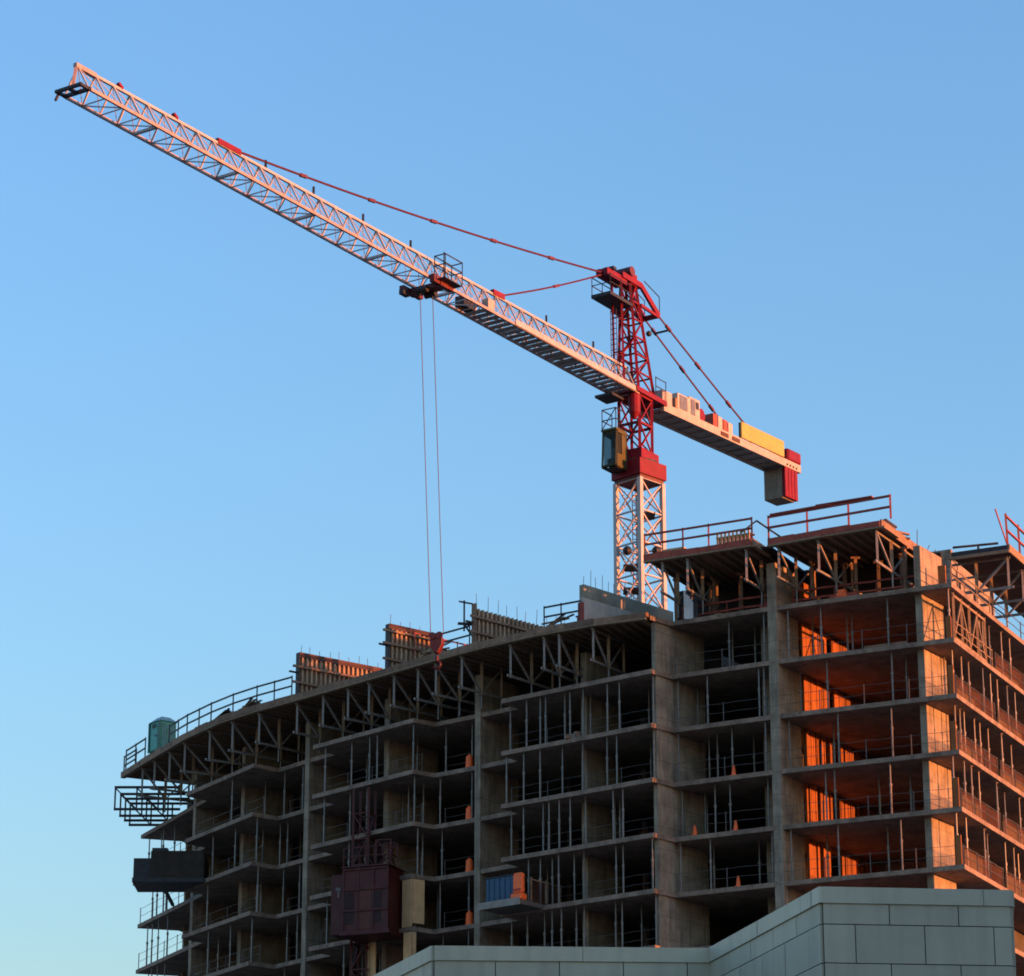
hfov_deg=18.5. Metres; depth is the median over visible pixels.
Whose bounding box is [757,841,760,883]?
shoring prop
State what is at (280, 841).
shoring prop
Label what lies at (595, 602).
roof wall
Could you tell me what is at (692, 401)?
cabinet door
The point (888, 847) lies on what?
shoring prop
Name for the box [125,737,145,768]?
deck guardrail
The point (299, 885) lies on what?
shoring prop
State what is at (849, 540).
formwork deck
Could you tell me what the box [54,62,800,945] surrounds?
tower crane
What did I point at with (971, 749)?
guardrail
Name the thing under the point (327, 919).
shoring prop
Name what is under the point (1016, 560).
formwork deck
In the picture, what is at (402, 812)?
shoring prop
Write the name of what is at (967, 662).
shoring prop
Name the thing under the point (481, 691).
form truss
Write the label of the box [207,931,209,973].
shoring prop
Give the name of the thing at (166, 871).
loading platform
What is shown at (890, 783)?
shoring prop
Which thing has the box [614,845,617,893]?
shoring prop
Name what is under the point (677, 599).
form truss
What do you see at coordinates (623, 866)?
shoring prop
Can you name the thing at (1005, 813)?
shoring prop
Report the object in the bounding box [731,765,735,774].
traffic cone
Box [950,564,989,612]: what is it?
guardrail
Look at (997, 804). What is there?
shoring prop
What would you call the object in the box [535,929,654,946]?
guardrail
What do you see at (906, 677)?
shoring prop
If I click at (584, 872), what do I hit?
shoring prop
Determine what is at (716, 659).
guardrail
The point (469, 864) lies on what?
safety drum
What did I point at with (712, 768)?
guardrail
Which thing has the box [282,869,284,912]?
shoring prop
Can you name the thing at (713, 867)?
shoring prop
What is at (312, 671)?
wall form
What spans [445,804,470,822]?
guardrail
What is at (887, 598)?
shoring prop
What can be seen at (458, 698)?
form truss
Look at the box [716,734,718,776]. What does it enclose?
shoring prop
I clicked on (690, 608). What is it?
white sheet
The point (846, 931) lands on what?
clad building
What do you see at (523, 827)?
shoring prop
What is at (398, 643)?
wall form
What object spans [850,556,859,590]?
timber post
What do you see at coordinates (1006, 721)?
guardrail
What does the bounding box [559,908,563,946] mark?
shoring prop
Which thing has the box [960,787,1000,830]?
guardrail
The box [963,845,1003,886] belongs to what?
guardrail
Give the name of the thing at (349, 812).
shoring prop
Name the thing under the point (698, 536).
deck guardrail
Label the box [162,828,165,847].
shoring prop
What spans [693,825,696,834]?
traffic cone
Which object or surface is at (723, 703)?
guardrail
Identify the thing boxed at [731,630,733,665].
shoring prop
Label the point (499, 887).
blue crate
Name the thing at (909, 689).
guardrail
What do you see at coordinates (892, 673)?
shoring prop
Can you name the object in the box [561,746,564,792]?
shoring prop
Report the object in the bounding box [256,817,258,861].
shoring prop
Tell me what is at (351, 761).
shoring prop
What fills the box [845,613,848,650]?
shoring prop
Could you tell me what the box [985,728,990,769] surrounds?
shoring prop
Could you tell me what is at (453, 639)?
deck guardrail
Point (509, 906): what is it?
loading platform
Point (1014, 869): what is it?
shoring prop
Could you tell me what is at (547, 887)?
shoring prop
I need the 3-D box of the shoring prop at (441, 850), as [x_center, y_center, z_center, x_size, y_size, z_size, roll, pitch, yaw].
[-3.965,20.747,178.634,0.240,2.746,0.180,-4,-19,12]
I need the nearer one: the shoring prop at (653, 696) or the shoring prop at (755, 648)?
the shoring prop at (653, 696)
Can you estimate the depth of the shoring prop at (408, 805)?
181.30 m
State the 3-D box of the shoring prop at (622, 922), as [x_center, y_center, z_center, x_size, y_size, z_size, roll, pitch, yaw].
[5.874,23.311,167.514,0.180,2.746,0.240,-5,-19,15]
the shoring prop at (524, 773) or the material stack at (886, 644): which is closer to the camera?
the material stack at (886, 644)
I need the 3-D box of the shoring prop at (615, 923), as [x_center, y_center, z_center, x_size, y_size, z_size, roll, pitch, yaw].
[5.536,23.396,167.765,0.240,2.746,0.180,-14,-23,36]
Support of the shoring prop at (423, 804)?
on the unfinished building at (700, 913)
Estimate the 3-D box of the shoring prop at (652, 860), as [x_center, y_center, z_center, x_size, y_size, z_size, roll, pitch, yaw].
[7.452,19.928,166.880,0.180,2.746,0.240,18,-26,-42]
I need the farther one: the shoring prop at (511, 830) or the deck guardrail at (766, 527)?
the shoring prop at (511, 830)
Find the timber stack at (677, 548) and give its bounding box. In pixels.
[663,547,685,550]
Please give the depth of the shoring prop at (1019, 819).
171.05 m
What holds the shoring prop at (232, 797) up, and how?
on the unfinished building at (700, 913)
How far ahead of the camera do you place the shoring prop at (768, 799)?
166.70 m
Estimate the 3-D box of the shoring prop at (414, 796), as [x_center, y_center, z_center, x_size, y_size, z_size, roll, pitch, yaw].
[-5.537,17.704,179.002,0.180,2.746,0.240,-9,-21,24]
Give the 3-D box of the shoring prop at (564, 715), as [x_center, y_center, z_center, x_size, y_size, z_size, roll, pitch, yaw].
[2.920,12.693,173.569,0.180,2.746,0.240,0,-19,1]
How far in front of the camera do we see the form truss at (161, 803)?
209.09 m
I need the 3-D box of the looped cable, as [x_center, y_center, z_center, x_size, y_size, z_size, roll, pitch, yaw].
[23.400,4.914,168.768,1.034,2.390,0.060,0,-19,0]
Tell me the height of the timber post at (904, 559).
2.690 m
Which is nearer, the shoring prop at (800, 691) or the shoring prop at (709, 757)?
the shoring prop at (800, 691)
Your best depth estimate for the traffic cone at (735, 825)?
166.91 m
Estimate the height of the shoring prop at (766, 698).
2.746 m
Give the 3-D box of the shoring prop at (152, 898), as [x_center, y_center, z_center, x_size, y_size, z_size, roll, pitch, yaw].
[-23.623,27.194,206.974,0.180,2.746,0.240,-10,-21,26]
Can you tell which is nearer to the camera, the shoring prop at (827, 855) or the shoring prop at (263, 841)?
the shoring prop at (827, 855)
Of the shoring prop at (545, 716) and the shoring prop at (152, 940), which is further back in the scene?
the shoring prop at (152, 940)
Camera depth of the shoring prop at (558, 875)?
170.52 m
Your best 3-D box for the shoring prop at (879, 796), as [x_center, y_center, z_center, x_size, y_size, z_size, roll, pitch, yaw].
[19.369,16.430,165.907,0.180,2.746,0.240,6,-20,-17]
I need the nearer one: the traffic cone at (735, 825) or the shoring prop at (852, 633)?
the traffic cone at (735, 825)
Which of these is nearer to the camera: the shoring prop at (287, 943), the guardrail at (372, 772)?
the guardrail at (372, 772)
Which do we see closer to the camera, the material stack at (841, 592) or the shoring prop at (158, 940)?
the material stack at (841, 592)
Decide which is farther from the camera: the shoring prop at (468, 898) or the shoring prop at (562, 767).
the shoring prop at (468, 898)
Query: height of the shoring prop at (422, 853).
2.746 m
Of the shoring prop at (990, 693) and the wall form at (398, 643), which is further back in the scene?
the wall form at (398, 643)
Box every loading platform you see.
[132,848,208,905]
[477,877,560,914]
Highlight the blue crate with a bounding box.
[485,874,525,901]
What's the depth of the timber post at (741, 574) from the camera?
172.33 m
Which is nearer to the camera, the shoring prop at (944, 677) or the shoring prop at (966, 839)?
the shoring prop at (966, 839)
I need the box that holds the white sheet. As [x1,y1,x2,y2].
[682,590,704,618]
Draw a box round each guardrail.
[123,748,136,770]
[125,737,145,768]
[138,922,204,968]
[140,892,187,922]
[168,676,292,742]
[168,827,207,850]
[192,945,259,975]
[194,894,261,929]
[197,796,263,833]
[206,845,262,875]
[322,804,421,841]
[323,753,422,791]
[414,632,466,654]
[443,625,469,643]
[444,856,473,874]
[444,909,467,927]
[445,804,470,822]
[511,708,652,748]
[511,763,650,801]
[515,817,653,849]
[524,873,651,900]
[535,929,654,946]
[543,599,580,626]
[644,517,752,553]
[674,642,768,673]
[675,697,766,726]
[676,751,770,781]
[677,807,772,836]
[678,863,774,892]
[682,594,766,619]
[741,520,779,536]
[767,494,891,537]
[780,673,955,708]
[782,729,957,764]
[785,618,952,653]
[785,843,963,876]
[786,786,960,820]
[792,575,914,602]
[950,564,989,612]
[952,619,992,666]
[955,674,995,720]
[958,730,998,775]
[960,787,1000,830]
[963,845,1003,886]
[992,599,1023,637]
[994,652,1023,689]
[995,509,1023,553]
[997,705,1023,734]
[1000,760,1023,786]
[1003,814,1023,841]
[1005,870,1023,896]
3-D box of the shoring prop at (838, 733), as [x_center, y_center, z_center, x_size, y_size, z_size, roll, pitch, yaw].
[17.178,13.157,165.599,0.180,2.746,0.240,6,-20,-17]
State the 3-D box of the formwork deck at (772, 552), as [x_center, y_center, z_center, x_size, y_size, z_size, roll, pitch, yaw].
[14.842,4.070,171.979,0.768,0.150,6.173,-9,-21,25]
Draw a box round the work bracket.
[458,600,472,634]
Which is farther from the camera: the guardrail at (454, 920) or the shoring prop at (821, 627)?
the guardrail at (454, 920)
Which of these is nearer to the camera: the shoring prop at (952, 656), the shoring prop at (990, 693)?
the shoring prop at (952, 656)
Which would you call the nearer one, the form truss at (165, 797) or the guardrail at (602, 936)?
the guardrail at (602, 936)
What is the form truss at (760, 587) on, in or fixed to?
attached to the unfinished building at (700, 913)
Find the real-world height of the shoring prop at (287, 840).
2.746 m
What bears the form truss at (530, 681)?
on the unfinished building at (700, 913)
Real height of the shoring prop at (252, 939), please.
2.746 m
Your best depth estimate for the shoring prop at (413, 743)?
179.76 m
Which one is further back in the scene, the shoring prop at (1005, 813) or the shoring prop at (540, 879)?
the shoring prop at (540, 879)
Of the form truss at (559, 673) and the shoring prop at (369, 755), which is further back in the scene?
the shoring prop at (369, 755)
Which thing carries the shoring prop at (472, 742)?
on the unfinished building at (700, 913)
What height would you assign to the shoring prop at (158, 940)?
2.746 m
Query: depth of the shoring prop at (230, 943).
189.60 m
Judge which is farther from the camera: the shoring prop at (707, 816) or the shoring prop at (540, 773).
the shoring prop at (540, 773)
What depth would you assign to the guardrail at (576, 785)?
171.96 m
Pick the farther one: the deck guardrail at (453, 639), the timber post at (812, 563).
the deck guardrail at (453, 639)
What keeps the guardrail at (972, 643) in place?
on the unfinished building at (700, 913)
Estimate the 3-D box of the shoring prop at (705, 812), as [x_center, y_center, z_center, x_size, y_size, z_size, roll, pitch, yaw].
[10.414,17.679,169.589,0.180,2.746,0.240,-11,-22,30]
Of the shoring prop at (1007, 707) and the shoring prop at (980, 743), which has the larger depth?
the shoring prop at (1007, 707)
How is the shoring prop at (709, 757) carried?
on the unfinished building at (700, 913)
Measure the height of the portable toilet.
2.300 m
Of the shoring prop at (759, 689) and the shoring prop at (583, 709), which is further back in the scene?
the shoring prop at (583, 709)
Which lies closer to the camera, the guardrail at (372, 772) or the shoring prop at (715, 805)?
the shoring prop at (715, 805)
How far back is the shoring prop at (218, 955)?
193.21 m
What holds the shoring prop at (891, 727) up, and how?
on the unfinished building at (700, 913)
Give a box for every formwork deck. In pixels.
[121,612,653,783]
[643,538,790,590]
[761,546,803,573]
[767,519,916,569]
[950,544,1023,617]
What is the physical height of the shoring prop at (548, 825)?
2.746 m
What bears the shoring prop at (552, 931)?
on the unfinished building at (700, 913)
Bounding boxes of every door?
[150,722,157,750]
[359,889,371,928]
[679,395,687,411]
[691,399,694,415]
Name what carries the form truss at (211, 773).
on the unfinished building at (700, 913)
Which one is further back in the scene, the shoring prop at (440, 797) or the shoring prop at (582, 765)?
the shoring prop at (440, 797)
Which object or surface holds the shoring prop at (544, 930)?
on the unfinished building at (700, 913)
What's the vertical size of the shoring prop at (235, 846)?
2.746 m
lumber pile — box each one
[216,708,231,717]
[238,698,261,709]
[421,641,450,656]
[541,614,574,625]
[883,519,909,539]
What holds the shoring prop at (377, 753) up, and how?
on the unfinished building at (700, 913)
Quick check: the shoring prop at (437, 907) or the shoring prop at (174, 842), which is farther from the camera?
the shoring prop at (174, 842)
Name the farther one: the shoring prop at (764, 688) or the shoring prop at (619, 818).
the shoring prop at (619, 818)
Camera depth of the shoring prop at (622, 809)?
168.94 m
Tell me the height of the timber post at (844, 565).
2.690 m
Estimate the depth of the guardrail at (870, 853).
162.52 m
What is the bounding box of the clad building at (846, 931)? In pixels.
[373,886,1015,975]
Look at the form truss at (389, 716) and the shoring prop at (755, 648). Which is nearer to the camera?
the shoring prop at (755, 648)
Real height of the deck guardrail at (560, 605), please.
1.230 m
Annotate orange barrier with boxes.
[511,872,526,899]
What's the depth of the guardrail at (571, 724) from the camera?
173.61 m
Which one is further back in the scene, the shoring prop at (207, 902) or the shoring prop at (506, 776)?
the shoring prop at (207, 902)
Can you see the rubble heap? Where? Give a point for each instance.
(576, 734)
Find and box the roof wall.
[578,575,673,620]
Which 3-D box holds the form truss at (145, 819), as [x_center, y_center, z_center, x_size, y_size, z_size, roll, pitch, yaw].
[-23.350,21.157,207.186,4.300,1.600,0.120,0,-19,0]
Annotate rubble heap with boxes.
[565,731,582,738]
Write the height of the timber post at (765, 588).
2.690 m
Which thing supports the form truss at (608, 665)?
on the unfinished building at (700, 913)
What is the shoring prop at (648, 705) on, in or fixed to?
on the unfinished building at (700, 913)
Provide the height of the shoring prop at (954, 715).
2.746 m
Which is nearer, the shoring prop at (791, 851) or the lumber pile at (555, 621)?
the shoring prop at (791, 851)
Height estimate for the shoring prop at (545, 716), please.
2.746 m
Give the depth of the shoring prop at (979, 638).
169.10 m
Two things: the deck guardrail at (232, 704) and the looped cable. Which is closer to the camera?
the looped cable
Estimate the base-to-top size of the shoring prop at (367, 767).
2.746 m
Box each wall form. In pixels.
[289,646,382,693]
[379,616,433,667]
[465,594,564,642]
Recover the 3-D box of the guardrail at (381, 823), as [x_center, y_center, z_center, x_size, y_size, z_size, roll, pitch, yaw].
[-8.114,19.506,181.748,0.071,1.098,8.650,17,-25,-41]
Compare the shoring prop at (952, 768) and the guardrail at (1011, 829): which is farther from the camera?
the guardrail at (1011, 829)
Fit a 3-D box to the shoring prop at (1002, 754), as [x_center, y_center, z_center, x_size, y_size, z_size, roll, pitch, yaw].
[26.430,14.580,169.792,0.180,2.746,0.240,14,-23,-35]
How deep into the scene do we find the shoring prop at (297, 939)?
186.60 m
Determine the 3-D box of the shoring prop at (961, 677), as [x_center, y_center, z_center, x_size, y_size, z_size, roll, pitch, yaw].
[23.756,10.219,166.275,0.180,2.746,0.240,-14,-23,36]
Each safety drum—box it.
[465,858,472,871]
[465,911,472,924]
[466,754,472,766]
[466,806,470,818]
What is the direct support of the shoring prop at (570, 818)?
on the unfinished building at (700, 913)
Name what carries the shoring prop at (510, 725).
on the unfinished building at (700, 913)
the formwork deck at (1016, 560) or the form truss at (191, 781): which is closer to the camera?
the formwork deck at (1016, 560)
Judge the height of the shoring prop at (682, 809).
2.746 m
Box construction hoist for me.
[331,787,405,975]
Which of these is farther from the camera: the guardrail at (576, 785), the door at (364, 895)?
the door at (364, 895)
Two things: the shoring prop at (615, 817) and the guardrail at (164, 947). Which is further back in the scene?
the guardrail at (164, 947)
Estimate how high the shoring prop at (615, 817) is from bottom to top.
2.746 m
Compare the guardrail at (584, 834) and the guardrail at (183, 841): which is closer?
the guardrail at (584, 834)
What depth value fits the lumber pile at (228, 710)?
193.13 m
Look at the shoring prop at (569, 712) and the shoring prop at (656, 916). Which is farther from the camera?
the shoring prop at (569, 712)
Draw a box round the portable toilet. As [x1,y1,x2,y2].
[147,716,177,752]
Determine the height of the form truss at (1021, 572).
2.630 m
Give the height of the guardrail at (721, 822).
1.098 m
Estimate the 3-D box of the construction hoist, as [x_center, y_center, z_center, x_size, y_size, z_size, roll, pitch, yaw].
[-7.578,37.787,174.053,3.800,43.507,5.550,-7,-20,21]
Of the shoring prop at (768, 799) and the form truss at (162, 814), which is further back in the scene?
the form truss at (162, 814)
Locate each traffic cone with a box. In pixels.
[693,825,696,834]
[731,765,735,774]
[732,820,737,830]
[736,877,740,885]
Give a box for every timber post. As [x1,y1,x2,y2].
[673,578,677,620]
[707,582,711,615]
[710,577,716,614]
[736,572,744,610]
[763,578,766,601]
[808,560,814,600]
[809,568,816,599]
[840,562,847,590]
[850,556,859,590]
[873,560,882,591]
[899,553,903,588]
[900,546,908,587]
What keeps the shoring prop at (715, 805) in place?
on the unfinished building at (700, 913)
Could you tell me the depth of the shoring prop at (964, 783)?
163.13 m
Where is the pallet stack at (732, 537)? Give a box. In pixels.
[716,530,754,543]
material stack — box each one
[828,592,858,598]
[835,589,847,597]
[863,641,906,648]
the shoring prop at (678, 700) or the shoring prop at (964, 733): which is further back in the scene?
the shoring prop at (678, 700)
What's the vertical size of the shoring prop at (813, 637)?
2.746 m
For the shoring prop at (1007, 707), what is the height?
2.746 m
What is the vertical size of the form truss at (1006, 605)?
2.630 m
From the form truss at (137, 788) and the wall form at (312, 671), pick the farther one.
the form truss at (137, 788)
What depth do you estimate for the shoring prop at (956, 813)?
161.32 m
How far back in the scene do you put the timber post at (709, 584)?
174.23 m
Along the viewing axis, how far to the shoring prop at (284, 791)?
190.90 m
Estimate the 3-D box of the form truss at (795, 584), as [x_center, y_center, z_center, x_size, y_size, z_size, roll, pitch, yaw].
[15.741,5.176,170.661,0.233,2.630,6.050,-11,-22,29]
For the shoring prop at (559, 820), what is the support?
on the unfinished building at (700, 913)
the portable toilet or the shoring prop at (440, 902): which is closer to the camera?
the shoring prop at (440, 902)
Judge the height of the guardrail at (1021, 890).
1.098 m
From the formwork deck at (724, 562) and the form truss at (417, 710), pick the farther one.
the form truss at (417, 710)
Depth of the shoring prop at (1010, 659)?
173.90 m
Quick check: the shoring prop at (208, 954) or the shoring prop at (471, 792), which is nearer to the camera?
the shoring prop at (471, 792)
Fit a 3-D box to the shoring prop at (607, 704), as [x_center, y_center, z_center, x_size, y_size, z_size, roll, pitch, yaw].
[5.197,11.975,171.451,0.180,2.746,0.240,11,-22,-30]
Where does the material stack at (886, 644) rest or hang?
on the unfinished building at (700, 913)
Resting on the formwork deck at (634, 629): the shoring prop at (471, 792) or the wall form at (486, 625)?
the wall form at (486, 625)
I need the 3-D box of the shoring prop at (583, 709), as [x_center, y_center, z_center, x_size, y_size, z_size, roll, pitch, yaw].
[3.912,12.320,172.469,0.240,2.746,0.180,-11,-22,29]
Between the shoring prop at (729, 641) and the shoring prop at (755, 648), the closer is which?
the shoring prop at (729, 641)
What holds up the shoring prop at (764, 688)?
on the unfinished building at (700, 913)
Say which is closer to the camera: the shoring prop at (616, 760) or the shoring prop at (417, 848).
the shoring prop at (616, 760)
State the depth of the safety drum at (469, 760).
178.81 m
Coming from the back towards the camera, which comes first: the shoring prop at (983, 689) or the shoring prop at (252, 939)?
the shoring prop at (252, 939)
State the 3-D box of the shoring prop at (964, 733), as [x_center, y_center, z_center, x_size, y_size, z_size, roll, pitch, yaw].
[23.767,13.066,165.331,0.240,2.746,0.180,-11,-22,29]
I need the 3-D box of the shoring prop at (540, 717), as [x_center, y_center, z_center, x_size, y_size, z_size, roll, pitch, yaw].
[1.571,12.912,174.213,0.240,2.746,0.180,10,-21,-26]
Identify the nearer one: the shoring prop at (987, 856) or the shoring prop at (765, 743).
the shoring prop at (987, 856)
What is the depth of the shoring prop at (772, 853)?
165.30 m
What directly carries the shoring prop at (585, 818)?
on the unfinished building at (700, 913)
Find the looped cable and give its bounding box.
[941,558,957,586]
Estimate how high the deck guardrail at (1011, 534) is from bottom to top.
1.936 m
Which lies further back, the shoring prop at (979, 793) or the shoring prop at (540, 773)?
the shoring prop at (540, 773)
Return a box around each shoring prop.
[146,925,149,964]
[150,923,152,962]
[151,892,153,917]
[156,892,157,914]
[157,919,158,959]
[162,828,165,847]
[166,915,169,955]
[173,825,175,850]
[206,883,208,925]
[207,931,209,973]
[211,835,215,875]
[217,936,220,970]
[229,924,231,966]
[231,778,233,819]
[234,827,237,866]
[250,917,253,960]
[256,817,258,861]
[256,867,259,911]
[260,878,262,908]
[262,826,264,857]
[264,781,267,813]
[279,823,282,864]
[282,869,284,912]
[283,772,286,814]
[286,821,289,862]
[286,919,288,961]
[296,914,298,958]
[298,864,300,908]
[302,766,304,808]
[323,797,325,841]
[324,747,327,791]
[325,899,329,943]
[343,945,345,975]
[347,842,350,865]
[348,793,351,835]
[350,741,353,784]
[366,751,368,780]
[368,736,371,780]
[376,734,378,778]
[379,949,381,971]
[401,792,403,822]
[407,785,409,821]
[412,723,414,768]
[413,775,415,820]
[416,827,418,873]
[421,833,423,874]
[422,784,425,822]
[436,887,438,928]
[439,777,441,823]
[439,881,441,928]
[440,830,443,875]
[444,727,447,770]
[467,877,470,910]
[470,722,473,755]
[470,771,472,817]
[505,756,508,802]
[508,705,512,749]
[510,810,512,855]
[510,916,512,945]
[522,752,525,799]
[522,806,525,853]
[525,700,528,746]
[526,915,529,945]
[527,859,529,900]
[538,697,542,743]
[538,858,541,903]
[539,749,540,796]
[542,802,544,850]
[543,912,546,946]
[544,696,546,742]
[546,867,549,904]
[547,801,550,849]
[550,910,553,946]
[551,856,553,903]
[556,854,560,902]
[558,799,560,847]
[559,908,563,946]
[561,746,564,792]
[563,694,565,738]
[568,691,571,733]
[569,797,571,845]
[572,853,575,900]
[575,907,577,946]
[581,688,584,735]
[581,742,583,789]
[582,850,585,898]
[583,905,585,946]
[584,797,586,843]
[588,694,592,733]
[605,683,609,730]
[605,737,609,784]
[611,790,614,838]
[614,798,616,838]
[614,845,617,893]
[614,901,617,946]
[615,735,618,783]
[617,681,620,728]
[618,797,621,837]
[620,900,623,946]
[621,788,624,837]
[621,844,624,892]
[640,903,642,946]
[647,689,650,722]
[650,739,652,777]
[650,838,653,888]
[651,675,654,722]
[652,729,655,777]
[654,895,657,944]
[676,679,679,726]
[676,733,680,781]
[679,842,681,891]
[681,788,683,835]
[696,685,698,724]
[703,791,706,833]
[706,675,708,723]
[706,795,708,833]
[707,737,710,777]
[708,839,711,888]
[712,846,715,888]
[713,784,716,832]
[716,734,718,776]
[727,620,730,665]
[728,782,732,830]
[730,727,733,764]
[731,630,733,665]
[752,627,756,662]
[752,735,755,771]
[757,667,760,715]
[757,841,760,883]
[761,667,765,715]
[762,613,765,660]
[764,721,767,770]
[765,677,767,715]
[766,778,769,825]
[770,832,773,881]
[786,609,789,657]
[787,719,790,767]
[789,830,792,880]
[798,670,801,710]
[802,782,804,822]
[811,617,814,654]
[819,606,822,653]
[823,770,827,819]
[824,834,828,876]
[825,660,828,707]
[831,723,835,762]
[832,769,836,818]
[835,825,840,875]
[836,712,839,762]
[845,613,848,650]
[849,612,853,649]
[877,774,880,814]
[886,597,889,644]
[886,825,889,870]
[888,762,892,813]
[889,652,893,699]
[889,706,893,756]
[899,818,903,869]
[904,656,908,698]
[909,769,912,810]
[942,656,946,693]
[946,588,949,615]
[950,649,954,671]
[951,756,954,798]
[952,705,956,728]
[954,812,957,834]
[957,709,961,750]
[958,656,963,697]
[961,711,965,753]
[961,761,966,808]
[964,817,968,865]
[966,661,970,702]
[969,765,973,813]
[972,718,976,760]
[977,771,981,818]
[978,613,981,656]
[978,722,981,763]
[980,620,983,657]
[981,667,985,713]
[981,829,986,876]
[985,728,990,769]
[985,834,989,878]
[986,626,990,664]
[988,673,992,718]
[995,679,999,723]
[995,782,998,828]
[999,631,1003,674]
[1000,733,1003,778]
[1002,792,1006,833]
[1002,842,1007,887]
[1004,686,1009,730]
[1007,638,1011,680]
[1009,745,1013,785]
[1011,847,1016,893]
[1013,692,1017,736]
[1016,853,1020,896]
[1017,798,1021,843]
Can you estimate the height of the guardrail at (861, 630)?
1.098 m
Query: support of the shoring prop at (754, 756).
on the unfinished building at (700, 913)
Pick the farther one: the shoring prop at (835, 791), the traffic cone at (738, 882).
the traffic cone at (738, 882)
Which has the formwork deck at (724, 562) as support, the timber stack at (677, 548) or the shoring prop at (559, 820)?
the timber stack at (677, 548)
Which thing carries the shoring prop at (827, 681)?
on the unfinished building at (700, 913)
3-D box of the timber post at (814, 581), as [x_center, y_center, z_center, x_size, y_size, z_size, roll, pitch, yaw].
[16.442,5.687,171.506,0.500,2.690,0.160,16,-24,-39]
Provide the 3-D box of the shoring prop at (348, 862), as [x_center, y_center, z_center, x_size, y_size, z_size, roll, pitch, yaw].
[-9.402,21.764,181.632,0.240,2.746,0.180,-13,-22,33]
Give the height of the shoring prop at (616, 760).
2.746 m
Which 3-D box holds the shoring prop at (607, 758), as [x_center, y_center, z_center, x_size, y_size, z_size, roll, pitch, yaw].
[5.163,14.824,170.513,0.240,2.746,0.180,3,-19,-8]
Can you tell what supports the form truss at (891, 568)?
attached to the unfinished building at (700, 913)
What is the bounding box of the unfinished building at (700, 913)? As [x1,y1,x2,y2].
[136,545,1023,975]
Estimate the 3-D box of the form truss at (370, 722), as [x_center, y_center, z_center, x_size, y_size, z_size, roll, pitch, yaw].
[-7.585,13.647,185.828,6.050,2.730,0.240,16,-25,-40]
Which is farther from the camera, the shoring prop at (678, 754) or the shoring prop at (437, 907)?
the shoring prop at (437, 907)
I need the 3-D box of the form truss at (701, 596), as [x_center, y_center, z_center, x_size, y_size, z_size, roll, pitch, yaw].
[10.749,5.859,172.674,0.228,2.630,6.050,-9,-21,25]
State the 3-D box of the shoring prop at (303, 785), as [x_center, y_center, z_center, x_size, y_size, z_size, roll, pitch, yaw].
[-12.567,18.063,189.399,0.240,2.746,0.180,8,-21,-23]
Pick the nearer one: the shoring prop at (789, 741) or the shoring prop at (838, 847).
the shoring prop at (838, 847)
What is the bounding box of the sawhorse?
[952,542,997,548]
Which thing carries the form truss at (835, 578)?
attached to the unfinished building at (700, 913)
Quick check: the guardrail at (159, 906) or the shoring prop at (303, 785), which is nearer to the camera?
the shoring prop at (303, 785)
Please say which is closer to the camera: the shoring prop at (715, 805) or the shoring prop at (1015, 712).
the shoring prop at (715, 805)
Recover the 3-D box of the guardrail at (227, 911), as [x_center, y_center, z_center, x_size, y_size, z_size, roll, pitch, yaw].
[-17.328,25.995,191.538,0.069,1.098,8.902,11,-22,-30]
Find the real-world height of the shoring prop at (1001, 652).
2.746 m
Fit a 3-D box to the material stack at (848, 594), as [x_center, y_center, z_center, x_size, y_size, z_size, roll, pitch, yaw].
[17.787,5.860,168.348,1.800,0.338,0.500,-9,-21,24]
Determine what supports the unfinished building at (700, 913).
on the ground
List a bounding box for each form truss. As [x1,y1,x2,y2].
[114,786,179,810]
[119,793,185,816]
[124,797,187,821]
[129,802,192,825]
[138,768,193,811]
[150,760,236,805]
[165,751,241,789]
[180,743,242,781]
[205,731,293,771]
[228,721,305,767]
[255,713,305,761]
[293,703,367,752]
[319,695,383,736]
[344,688,386,728]
[365,682,436,724]
[390,675,465,720]
[414,668,474,719]
[432,663,509,715]
[458,656,529,708]
[507,644,571,692]
[541,636,580,686]
[556,634,613,683]
[590,628,647,676]
[660,562,705,617]
[685,558,729,614]
[744,549,767,605]
[776,547,820,602]
[816,539,863,593]
[875,530,914,587]
[946,556,1013,603]
[946,569,1023,614]
[951,592,987,662]
[965,584,1023,626]
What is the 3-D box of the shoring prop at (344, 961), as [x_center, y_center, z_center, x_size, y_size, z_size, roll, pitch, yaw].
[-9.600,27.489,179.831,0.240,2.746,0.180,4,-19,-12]
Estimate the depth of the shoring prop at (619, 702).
170.90 m
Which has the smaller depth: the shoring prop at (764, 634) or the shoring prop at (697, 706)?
the shoring prop at (764, 634)
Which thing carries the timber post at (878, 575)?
on the unfinished building at (700, 913)
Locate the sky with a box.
[0,0,1023,975]
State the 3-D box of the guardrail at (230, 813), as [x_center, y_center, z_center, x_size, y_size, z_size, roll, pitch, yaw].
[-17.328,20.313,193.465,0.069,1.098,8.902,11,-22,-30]
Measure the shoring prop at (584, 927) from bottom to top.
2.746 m
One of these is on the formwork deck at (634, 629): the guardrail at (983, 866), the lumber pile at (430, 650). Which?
the lumber pile at (430, 650)
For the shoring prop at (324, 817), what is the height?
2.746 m
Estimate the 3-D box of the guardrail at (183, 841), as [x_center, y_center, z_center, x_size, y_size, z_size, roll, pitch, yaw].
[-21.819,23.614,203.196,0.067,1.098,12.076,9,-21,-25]
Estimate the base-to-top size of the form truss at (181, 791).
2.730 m
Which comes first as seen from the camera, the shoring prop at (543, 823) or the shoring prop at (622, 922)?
the shoring prop at (622, 922)
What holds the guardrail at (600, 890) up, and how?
on the unfinished building at (700, 913)
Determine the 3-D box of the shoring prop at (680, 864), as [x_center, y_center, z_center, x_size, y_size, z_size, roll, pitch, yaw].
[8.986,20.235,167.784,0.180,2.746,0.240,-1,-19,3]
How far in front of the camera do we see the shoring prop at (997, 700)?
170.74 m
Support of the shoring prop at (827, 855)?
on the unfinished building at (700, 913)

